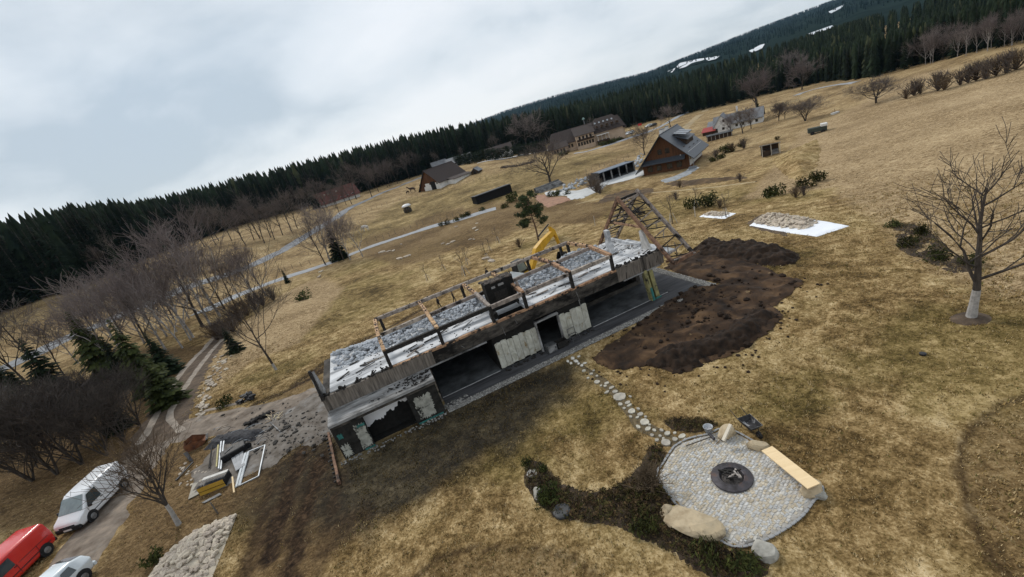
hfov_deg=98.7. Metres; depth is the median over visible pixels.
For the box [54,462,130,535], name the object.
white van
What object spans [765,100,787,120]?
bare tree
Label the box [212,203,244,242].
bare tree
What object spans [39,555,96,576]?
white car
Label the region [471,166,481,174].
field hut
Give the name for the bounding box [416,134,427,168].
spruce tree
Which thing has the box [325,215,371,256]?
bare tree
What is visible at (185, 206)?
spruce tree
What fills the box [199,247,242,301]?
bare tree
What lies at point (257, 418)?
burnt roll
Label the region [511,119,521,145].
spruce tree
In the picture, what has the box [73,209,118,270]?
spruce tree
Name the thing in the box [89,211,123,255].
spruce tree
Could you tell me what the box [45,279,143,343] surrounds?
bare tree
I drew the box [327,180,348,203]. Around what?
bare tree
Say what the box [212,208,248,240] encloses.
bare tree
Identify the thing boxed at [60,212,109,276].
spruce tree
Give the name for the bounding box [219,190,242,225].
spruce tree
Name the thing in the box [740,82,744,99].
spruce tree
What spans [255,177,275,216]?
spruce tree
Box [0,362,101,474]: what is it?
bare tree
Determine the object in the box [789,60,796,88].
spruce tree
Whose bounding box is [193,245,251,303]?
bare tree
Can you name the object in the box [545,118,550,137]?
spruce tree
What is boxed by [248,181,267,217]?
spruce tree
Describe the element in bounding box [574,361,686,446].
stepping path
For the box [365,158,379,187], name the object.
spruce tree
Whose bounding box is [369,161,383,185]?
bare tree
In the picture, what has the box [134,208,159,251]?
spruce tree
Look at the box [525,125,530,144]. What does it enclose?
spruce tree
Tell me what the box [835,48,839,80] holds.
spruce tree
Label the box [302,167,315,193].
spruce tree
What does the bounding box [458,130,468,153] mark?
spruce tree
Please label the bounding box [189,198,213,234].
spruce tree
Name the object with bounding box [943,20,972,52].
bare tree
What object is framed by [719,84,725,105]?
spruce tree
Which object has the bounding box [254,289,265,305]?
bare bush
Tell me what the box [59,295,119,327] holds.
bare tree
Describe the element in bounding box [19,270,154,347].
bare tree
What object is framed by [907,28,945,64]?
bare tree
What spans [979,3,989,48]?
spruce tree
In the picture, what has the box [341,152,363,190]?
spruce tree
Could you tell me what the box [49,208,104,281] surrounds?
spruce tree
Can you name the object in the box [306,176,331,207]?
bare tree
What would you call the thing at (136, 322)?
bare tree
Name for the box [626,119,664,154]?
bare tree
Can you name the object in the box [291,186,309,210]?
bare tree
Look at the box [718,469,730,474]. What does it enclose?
charred log
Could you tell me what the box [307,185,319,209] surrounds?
spruce tree
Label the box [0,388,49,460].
bare tree
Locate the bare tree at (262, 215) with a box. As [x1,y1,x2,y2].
[242,204,279,236]
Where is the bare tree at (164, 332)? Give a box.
[105,256,174,336]
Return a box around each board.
[202,493,221,502]
[325,432,340,484]
[761,446,819,488]
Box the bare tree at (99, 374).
[72,358,141,409]
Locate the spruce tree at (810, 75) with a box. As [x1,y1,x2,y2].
[808,60,814,83]
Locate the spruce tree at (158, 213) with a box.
[153,206,182,247]
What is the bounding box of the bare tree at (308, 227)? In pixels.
[287,213,332,264]
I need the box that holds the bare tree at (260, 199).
[255,190,267,206]
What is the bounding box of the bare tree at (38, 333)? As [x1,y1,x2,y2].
[0,316,73,375]
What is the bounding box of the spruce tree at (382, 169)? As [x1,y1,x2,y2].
[373,146,391,184]
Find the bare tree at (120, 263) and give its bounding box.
[84,239,216,337]
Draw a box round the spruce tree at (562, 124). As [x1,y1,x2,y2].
[560,115,566,130]
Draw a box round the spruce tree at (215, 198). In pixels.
[213,195,232,226]
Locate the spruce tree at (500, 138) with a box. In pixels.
[497,126,505,144]
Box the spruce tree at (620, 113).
[618,102,624,121]
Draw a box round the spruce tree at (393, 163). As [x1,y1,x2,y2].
[384,141,402,181]
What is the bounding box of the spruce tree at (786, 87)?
[782,61,789,89]
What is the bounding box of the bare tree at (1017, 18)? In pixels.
[989,8,1023,45]
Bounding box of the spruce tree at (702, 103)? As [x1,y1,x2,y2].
[700,89,705,109]
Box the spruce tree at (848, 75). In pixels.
[844,51,851,80]
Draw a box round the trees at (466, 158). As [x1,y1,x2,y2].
[446,139,546,165]
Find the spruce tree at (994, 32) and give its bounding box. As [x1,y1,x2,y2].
[985,3,1002,47]
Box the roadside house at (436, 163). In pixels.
[430,159,445,166]
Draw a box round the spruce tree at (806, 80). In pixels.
[803,64,809,85]
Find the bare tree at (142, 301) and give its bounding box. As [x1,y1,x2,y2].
[105,269,148,325]
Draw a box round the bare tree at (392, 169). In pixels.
[382,157,398,183]
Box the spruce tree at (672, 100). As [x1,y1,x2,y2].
[670,93,677,116]
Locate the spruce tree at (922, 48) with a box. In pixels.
[918,27,928,63]
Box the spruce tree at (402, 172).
[390,142,408,179]
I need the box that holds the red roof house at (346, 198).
[314,183,360,207]
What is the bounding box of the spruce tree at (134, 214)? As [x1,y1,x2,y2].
[125,201,146,232]
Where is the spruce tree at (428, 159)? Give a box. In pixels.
[421,136,431,168]
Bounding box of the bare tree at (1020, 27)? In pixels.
[1013,16,1023,42]
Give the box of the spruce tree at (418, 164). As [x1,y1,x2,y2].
[410,141,422,174]
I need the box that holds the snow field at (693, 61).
[677,56,717,67]
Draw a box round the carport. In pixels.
[591,160,635,182]
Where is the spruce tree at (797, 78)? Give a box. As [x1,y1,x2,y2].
[795,59,800,86]
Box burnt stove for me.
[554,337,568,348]
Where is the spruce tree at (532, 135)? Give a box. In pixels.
[527,114,535,142]
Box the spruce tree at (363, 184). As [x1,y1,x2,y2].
[355,160,371,190]
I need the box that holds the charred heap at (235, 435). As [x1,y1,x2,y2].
[204,429,264,449]
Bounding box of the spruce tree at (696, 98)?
[693,86,700,110]
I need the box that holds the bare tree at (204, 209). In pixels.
[182,199,219,240]
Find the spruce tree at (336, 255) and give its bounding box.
[327,228,350,262]
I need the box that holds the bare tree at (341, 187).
[325,175,362,203]
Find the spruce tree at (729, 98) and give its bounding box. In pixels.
[727,81,732,102]
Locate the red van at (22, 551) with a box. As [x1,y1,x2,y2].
[0,524,57,576]
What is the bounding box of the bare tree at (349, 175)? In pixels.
[326,161,367,198]
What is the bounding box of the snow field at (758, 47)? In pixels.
[750,44,763,51]
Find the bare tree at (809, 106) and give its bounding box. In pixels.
[783,95,833,120]
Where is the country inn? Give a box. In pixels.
[547,114,625,153]
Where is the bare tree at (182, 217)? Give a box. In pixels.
[173,205,208,246]
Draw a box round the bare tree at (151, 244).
[76,212,206,326]
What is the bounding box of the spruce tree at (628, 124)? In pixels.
[624,105,631,126]
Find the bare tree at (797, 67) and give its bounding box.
[785,55,826,89]
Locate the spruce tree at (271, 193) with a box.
[264,180,282,213]
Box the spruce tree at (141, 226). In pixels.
[131,210,160,253]
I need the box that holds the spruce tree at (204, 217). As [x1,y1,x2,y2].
[192,198,216,233]
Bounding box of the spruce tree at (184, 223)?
[172,203,195,240]
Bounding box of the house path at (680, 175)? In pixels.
[661,168,697,182]
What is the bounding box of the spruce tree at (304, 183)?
[298,171,313,204]
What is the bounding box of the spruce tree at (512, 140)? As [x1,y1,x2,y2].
[507,120,516,146]
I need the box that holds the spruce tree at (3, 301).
[0,280,18,311]
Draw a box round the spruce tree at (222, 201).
[215,188,234,225]
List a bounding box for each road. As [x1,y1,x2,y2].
[0,177,420,371]
[649,112,688,130]
[794,81,857,95]
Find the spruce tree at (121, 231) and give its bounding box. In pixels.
[110,212,144,258]
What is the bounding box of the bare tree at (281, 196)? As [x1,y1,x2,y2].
[266,184,296,230]
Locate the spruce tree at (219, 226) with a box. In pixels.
[196,195,222,231]
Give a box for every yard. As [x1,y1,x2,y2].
[190,393,332,494]
[545,170,643,199]
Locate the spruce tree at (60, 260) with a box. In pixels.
[31,218,87,291]
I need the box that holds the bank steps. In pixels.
[534,179,564,192]
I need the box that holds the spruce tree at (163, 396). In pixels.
[140,360,192,414]
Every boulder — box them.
[527,469,536,477]
[533,487,541,500]
[553,503,570,519]
[660,504,672,517]
[663,505,725,542]
[718,424,735,438]
[746,440,769,451]
[751,539,778,563]
[800,478,822,498]
[814,491,827,499]
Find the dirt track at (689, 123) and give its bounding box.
[682,109,708,128]
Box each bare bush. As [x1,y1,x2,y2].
[196,321,225,339]
[199,316,235,337]
[218,311,250,332]
[220,302,254,321]
[226,297,258,315]
[235,289,256,308]
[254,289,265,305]
[260,284,281,300]
[513,237,522,247]
[577,171,601,186]
[583,178,606,194]
[590,180,608,193]
[672,191,678,199]
[708,148,726,157]
[713,198,724,207]
[724,142,743,151]
[736,136,747,147]
[736,173,744,181]
[783,185,807,197]
[799,186,810,195]
[895,77,933,95]
[896,87,913,99]
[916,80,930,93]
[919,69,949,90]
[932,71,965,89]
[945,59,981,82]
[950,69,972,84]
[964,62,996,80]
[966,55,1007,78]
[976,50,1012,75]
[991,48,1023,72]
[997,47,1023,70]
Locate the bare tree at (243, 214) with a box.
[230,195,254,239]
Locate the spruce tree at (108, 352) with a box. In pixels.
[99,336,130,387]
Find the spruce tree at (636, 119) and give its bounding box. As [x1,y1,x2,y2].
[632,100,639,124]
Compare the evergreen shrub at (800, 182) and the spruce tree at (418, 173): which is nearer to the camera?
the evergreen shrub at (800, 182)
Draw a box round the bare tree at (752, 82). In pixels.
[732,60,775,105]
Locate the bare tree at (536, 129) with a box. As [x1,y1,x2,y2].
[528,120,546,140]
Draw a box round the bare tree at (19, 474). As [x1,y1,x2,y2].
[0,407,54,481]
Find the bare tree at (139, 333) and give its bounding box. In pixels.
[80,266,156,343]
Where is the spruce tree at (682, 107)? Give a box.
[679,92,685,113]
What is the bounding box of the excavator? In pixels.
[508,224,566,277]
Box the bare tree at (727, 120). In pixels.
[719,112,738,130]
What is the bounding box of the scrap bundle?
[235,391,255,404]
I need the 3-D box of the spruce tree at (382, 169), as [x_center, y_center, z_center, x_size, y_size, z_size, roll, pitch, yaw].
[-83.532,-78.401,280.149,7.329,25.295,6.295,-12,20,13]
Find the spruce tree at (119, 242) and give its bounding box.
[102,215,138,262]
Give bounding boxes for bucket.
[183,433,207,451]
[703,423,712,434]
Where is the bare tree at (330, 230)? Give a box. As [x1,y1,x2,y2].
[309,211,352,259]
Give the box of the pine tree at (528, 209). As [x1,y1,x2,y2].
[513,190,548,240]
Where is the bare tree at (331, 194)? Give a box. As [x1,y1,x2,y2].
[325,185,337,205]
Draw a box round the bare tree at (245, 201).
[216,188,259,238]
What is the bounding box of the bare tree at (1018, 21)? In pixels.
[1000,11,1022,44]
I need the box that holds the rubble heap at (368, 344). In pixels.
[330,245,601,369]
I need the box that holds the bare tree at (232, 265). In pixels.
[209,246,257,301]
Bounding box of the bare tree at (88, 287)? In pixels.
[55,261,125,334]
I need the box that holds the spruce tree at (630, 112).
[628,101,633,124]
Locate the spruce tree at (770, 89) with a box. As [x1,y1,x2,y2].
[768,68,774,93]
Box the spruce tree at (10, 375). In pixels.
[0,364,29,393]
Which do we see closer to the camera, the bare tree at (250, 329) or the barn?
the bare tree at (250, 329)
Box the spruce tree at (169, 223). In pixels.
[153,202,183,241]
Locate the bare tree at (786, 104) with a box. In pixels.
[772,100,790,118]
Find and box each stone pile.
[149,513,236,576]
[704,211,729,216]
[753,212,817,229]
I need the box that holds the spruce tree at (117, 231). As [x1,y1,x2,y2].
[104,214,140,260]
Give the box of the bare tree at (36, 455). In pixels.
[0,369,102,474]
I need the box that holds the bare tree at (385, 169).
[371,157,401,186]
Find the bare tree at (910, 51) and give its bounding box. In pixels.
[898,44,915,60]
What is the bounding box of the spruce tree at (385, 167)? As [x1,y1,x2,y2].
[380,154,393,181]
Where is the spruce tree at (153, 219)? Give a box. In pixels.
[145,207,169,246]
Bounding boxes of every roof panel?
[231,456,238,470]
[235,454,241,468]
[239,451,244,466]
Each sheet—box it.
[148,516,236,576]
[184,452,192,461]
[188,482,198,498]
[700,212,735,218]
[749,220,847,236]
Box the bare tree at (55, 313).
[23,291,84,347]
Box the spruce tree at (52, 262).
[26,226,79,294]
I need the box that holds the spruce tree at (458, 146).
[453,127,462,153]
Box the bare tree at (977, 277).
[895,117,1023,317]
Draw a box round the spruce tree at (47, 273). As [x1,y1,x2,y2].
[18,227,67,293]
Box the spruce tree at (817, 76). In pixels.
[815,59,819,83]
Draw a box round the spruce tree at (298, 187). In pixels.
[290,171,309,206]
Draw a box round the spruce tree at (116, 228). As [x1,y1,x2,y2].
[103,211,136,256]
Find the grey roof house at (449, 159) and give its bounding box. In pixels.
[445,152,472,164]
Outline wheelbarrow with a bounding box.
[730,406,762,438]
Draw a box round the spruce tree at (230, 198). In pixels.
[225,186,248,224]
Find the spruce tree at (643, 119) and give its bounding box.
[640,103,645,123]
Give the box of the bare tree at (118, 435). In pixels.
[52,375,147,448]
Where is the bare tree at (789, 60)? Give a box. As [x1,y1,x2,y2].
[774,47,806,72]
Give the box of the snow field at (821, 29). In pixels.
[809,25,831,33]
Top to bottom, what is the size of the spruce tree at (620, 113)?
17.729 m
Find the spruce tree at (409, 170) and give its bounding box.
[400,138,415,177]
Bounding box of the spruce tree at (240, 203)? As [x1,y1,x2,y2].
[232,187,251,221]
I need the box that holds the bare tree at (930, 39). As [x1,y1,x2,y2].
[921,23,947,62]
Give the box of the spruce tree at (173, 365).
[143,333,186,376]
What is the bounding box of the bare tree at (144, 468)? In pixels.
[57,413,200,526]
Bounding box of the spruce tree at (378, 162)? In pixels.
[372,145,389,183]
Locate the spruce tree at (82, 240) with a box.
[61,215,111,272]
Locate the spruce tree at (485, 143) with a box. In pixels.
[481,129,487,148]
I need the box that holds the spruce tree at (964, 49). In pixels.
[958,9,970,53]
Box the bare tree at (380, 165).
[375,160,388,186]
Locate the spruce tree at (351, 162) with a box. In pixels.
[345,153,366,191]
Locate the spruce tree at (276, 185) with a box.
[270,172,287,212]
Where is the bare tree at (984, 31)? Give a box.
[974,17,996,45]
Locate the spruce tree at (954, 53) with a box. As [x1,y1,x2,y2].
[947,17,962,58]
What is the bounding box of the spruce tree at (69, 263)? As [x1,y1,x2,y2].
[40,227,84,281]
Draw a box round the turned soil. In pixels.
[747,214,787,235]
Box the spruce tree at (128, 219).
[114,202,146,249]
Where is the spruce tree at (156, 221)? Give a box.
[148,207,174,246]
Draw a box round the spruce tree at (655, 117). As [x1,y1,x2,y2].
[650,94,657,120]
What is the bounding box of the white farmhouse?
[707,106,764,132]
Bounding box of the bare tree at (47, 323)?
[22,309,87,363]
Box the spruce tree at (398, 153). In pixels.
[393,139,409,177]
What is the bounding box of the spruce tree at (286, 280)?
[281,270,290,283]
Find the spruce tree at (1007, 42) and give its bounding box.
[1001,0,1013,44]
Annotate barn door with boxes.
[430,181,436,189]
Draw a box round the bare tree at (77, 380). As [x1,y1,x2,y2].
[23,366,119,433]
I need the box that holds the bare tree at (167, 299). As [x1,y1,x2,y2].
[105,263,210,340]
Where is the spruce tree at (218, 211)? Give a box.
[208,194,227,228]
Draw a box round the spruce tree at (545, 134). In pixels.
[539,117,548,141]
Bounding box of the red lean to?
[701,126,715,135]
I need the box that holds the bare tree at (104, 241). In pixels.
[86,225,120,260]
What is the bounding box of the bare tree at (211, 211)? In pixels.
[197,200,235,240]
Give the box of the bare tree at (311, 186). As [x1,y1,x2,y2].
[301,182,324,208]
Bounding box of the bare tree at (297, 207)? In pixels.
[288,196,316,222]
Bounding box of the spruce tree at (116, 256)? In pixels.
[106,243,136,279]
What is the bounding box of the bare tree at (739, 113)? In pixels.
[730,106,757,133]
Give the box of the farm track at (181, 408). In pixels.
[119,311,243,462]
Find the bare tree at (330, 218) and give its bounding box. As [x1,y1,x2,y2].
[302,208,343,260]
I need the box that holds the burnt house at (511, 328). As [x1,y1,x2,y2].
[308,189,702,459]
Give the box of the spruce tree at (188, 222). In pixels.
[177,204,201,239]
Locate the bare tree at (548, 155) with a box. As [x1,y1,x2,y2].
[504,131,577,181]
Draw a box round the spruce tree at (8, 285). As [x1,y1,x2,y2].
[0,264,34,308]
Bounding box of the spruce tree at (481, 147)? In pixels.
[473,121,484,149]
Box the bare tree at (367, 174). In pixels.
[359,166,379,189]
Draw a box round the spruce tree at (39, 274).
[9,228,53,295]
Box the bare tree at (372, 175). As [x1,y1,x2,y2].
[366,163,380,191]
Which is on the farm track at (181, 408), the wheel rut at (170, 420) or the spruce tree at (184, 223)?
the wheel rut at (170, 420)
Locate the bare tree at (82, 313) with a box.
[27,298,148,350]
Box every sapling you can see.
[454,249,469,275]
[660,194,678,223]
[689,186,701,209]
[717,192,733,217]
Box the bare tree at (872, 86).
[835,70,907,102]
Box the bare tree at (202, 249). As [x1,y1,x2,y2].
[100,194,252,316]
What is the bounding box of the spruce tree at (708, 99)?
[706,81,712,107]
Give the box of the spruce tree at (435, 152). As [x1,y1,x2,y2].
[429,136,441,161]
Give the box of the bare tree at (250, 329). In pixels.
[177,233,299,369]
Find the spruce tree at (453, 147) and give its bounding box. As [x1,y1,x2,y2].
[449,134,458,154]
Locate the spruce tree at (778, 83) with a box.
[775,70,781,91]
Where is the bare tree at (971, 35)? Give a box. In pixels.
[964,22,991,52]
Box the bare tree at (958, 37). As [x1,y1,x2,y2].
[946,26,972,56]
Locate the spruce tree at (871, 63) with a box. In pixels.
[868,41,878,76]
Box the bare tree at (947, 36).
[939,20,963,52]
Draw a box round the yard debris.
[214,399,329,473]
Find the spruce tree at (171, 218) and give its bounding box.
[161,204,187,240]
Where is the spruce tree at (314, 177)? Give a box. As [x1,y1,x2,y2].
[306,162,323,192]
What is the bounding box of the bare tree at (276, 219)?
[256,191,282,234]
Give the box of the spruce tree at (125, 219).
[116,205,150,256]
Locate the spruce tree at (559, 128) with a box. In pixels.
[556,119,562,131]
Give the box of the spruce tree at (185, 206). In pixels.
[177,192,206,236]
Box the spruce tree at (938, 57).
[933,22,942,60]
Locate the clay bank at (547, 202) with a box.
[535,195,570,207]
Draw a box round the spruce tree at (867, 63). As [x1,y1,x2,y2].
[864,47,869,77]
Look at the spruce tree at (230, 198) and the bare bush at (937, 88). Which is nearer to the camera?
the bare bush at (937, 88)
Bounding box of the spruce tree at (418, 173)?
[407,143,420,175]
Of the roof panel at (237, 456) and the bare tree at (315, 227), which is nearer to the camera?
the roof panel at (237, 456)
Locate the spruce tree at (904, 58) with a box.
[899,33,909,69]
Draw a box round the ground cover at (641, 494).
[524,222,971,576]
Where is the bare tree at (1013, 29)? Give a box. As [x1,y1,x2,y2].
[1004,22,1023,46]
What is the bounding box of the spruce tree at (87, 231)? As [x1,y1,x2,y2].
[66,208,116,271]
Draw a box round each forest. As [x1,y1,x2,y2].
[0,0,1023,307]
[456,0,900,129]
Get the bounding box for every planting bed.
[524,445,769,576]
[665,419,716,432]
[891,223,973,272]
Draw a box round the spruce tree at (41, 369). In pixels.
[17,337,75,392]
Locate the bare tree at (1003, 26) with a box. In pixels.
[990,18,1020,45]
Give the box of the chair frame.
[567,326,580,342]
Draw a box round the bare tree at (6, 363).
[0,309,43,382]
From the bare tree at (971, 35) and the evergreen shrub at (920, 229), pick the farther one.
the bare tree at (971, 35)
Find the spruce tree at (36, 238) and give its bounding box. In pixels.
[21,219,60,269]
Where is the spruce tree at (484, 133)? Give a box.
[480,122,489,148]
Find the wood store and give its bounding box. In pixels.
[706,129,732,141]
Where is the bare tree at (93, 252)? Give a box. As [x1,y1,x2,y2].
[77,245,105,272]
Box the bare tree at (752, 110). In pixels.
[735,102,760,127]
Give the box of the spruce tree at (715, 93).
[712,80,718,106]
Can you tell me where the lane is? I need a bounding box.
[191,207,495,315]
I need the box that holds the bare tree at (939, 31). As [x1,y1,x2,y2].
[920,22,951,59]
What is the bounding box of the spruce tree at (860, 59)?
[854,44,862,79]
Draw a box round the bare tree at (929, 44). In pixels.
[922,37,936,63]
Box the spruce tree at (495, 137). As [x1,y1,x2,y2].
[492,125,500,145]
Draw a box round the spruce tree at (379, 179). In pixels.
[368,148,384,185]
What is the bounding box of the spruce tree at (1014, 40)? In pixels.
[1013,4,1023,41]
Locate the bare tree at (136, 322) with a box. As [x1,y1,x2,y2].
[52,254,173,349]
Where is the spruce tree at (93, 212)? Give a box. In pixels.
[87,205,138,260]
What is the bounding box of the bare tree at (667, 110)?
[653,103,682,126]
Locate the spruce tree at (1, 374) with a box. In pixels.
[0,368,27,384]
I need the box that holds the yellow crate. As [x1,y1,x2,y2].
[196,469,231,495]
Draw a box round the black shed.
[470,183,511,204]
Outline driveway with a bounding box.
[49,388,317,567]
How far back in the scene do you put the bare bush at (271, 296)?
88.38 m
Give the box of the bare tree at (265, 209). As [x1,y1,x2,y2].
[248,201,284,239]
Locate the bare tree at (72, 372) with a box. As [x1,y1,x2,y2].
[12,365,92,445]
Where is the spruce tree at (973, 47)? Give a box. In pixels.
[967,7,982,52]
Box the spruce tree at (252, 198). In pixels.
[245,180,268,218]
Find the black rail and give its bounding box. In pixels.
[175,461,193,480]
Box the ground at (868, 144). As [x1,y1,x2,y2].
[0,18,1023,576]
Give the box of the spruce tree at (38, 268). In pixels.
[11,228,56,293]
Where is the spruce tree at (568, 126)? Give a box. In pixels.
[565,110,570,128]
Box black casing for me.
[220,440,251,462]
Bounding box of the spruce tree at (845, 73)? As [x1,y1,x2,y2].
[842,56,847,80]
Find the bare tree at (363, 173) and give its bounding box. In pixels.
[353,157,375,196]
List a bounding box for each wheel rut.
[133,338,213,446]
[166,339,223,432]
[195,403,236,420]
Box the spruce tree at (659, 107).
[657,94,663,118]
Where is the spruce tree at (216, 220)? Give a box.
[204,200,226,230]
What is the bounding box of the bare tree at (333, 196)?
[328,189,339,213]
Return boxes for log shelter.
[759,141,780,157]
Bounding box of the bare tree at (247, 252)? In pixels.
[214,241,287,289]
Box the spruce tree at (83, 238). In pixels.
[72,222,107,276]
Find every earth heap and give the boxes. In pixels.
[645,307,780,373]
[693,237,799,266]
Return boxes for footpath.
[578,181,755,203]
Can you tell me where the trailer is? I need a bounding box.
[807,122,827,134]
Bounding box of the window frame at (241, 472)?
[235,445,265,487]
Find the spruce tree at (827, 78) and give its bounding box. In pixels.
[825,53,830,81]
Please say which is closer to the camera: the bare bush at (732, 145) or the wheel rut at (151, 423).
the wheel rut at (151, 423)
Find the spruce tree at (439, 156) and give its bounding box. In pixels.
[432,134,443,159]
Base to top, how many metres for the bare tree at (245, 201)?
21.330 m
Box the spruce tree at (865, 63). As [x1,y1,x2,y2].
[863,43,869,77]
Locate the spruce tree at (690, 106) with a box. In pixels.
[688,91,693,112]
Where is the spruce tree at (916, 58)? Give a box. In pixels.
[911,26,921,65]
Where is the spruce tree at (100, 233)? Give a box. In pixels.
[90,215,131,263]
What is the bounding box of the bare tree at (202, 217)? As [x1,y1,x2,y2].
[192,207,217,243]
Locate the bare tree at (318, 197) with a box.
[308,189,327,207]
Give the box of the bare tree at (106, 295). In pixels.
[71,261,174,354]
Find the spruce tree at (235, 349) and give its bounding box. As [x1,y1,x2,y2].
[222,328,246,355]
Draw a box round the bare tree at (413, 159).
[400,152,422,174]
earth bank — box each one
[595,188,653,203]
[663,176,746,186]
[773,139,820,179]
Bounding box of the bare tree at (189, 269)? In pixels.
[151,239,208,301]
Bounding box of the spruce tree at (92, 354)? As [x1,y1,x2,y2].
[64,312,112,377]
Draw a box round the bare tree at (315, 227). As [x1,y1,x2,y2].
[292,201,338,258]
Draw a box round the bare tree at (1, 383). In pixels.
[0,374,27,442]
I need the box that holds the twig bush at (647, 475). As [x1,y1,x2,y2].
[619,457,678,498]
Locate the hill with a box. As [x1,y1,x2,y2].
[465,0,948,128]
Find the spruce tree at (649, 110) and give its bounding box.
[646,97,652,120]
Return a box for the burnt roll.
[243,410,274,425]
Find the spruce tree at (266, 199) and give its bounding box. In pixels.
[259,183,277,215]
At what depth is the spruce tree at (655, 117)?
269.68 m
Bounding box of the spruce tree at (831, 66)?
[829,58,832,80]
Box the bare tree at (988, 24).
[975,10,997,47]
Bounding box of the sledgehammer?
[686,433,714,446]
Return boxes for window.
[517,262,526,271]
[676,161,681,166]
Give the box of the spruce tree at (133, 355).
[106,319,178,402]
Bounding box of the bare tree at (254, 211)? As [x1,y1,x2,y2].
[237,198,266,242]
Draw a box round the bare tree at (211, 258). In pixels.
[169,242,224,309]
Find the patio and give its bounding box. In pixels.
[656,428,823,547]
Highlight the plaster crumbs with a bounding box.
[341,394,468,465]
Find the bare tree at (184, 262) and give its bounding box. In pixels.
[107,227,227,325]
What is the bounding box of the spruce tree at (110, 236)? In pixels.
[95,213,130,262]
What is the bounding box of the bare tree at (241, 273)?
[214,250,267,300]
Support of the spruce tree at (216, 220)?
on the ground at (868, 144)
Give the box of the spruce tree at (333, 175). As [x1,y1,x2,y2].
[326,159,338,186]
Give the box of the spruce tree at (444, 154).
[440,136,447,158]
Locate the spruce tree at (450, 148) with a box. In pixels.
[444,129,455,156]
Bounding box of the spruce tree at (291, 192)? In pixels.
[283,173,301,208]
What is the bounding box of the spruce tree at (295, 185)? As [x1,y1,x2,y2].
[289,170,308,207]
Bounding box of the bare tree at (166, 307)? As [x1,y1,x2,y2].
[139,276,182,331]
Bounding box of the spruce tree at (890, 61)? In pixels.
[884,32,896,72]
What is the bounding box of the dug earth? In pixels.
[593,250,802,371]
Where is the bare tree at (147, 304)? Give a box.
[103,276,197,347]
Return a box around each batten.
[208,444,212,468]
[216,444,218,466]
[218,441,221,468]
[220,441,224,469]
[232,476,234,492]
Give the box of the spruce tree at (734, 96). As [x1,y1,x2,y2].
[731,80,737,102]
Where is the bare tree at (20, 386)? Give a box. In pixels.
[1,372,52,403]
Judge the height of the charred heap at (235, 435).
0.625 m
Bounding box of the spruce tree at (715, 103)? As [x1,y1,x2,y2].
[712,83,717,106]
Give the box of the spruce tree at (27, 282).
[0,242,43,302]
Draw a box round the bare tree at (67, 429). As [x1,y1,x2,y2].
[11,387,127,455]
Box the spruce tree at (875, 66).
[869,42,881,76]
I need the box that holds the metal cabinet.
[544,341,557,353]
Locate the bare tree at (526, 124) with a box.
[505,106,551,143]
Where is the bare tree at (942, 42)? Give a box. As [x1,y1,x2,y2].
[932,30,950,59]
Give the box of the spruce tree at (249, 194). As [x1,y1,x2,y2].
[243,183,259,218]
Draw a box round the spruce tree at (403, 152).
[398,139,413,176]
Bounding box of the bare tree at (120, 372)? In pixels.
[68,359,154,451]
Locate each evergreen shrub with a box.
[136,544,164,569]
[214,393,233,409]
[293,287,311,301]
[500,202,508,208]
[505,191,517,202]
[518,454,531,466]
[534,492,550,510]
[537,480,560,505]
[538,462,547,472]
[551,190,559,195]
[628,509,658,538]
[682,197,700,209]
[687,534,738,576]
[695,190,718,207]
[708,156,715,161]
[716,153,725,159]
[719,143,730,153]
[722,548,767,576]
[725,146,734,152]
[761,182,786,198]
[791,175,816,188]
[807,170,828,182]
[884,219,902,228]
[895,234,918,247]
[911,222,931,235]
[922,244,953,262]
[956,252,987,267]
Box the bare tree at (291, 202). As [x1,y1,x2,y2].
[269,186,316,227]
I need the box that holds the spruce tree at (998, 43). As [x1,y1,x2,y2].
[992,0,1006,47]
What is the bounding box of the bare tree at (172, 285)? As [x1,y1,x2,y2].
[136,255,200,318]
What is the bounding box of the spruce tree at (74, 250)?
[56,220,89,280]
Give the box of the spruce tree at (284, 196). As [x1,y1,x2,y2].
[278,182,293,210]
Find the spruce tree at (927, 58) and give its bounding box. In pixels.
[921,23,932,63]
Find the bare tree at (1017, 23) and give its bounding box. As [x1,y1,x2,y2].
[1002,6,1023,43]
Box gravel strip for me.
[447,268,715,412]
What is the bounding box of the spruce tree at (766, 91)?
[760,69,769,94]
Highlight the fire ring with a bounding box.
[711,462,753,492]
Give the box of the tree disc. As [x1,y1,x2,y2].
[949,312,991,325]
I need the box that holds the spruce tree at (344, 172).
[340,163,349,182]
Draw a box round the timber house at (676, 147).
[635,124,708,175]
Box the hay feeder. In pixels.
[402,204,411,212]
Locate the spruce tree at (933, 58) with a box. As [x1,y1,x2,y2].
[928,21,938,62]
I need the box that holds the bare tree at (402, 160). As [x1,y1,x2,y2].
[390,148,411,178]
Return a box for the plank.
[721,424,732,440]
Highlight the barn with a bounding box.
[418,161,471,192]
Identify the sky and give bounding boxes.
[0,0,832,222]
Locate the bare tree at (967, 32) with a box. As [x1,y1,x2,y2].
[958,23,977,52]
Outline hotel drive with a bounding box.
[574,131,649,153]
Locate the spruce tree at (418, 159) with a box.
[412,146,423,170]
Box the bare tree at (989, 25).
[970,10,1004,50]
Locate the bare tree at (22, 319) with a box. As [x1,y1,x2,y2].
[0,290,44,363]
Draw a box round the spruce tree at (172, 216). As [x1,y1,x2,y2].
[165,202,189,242]

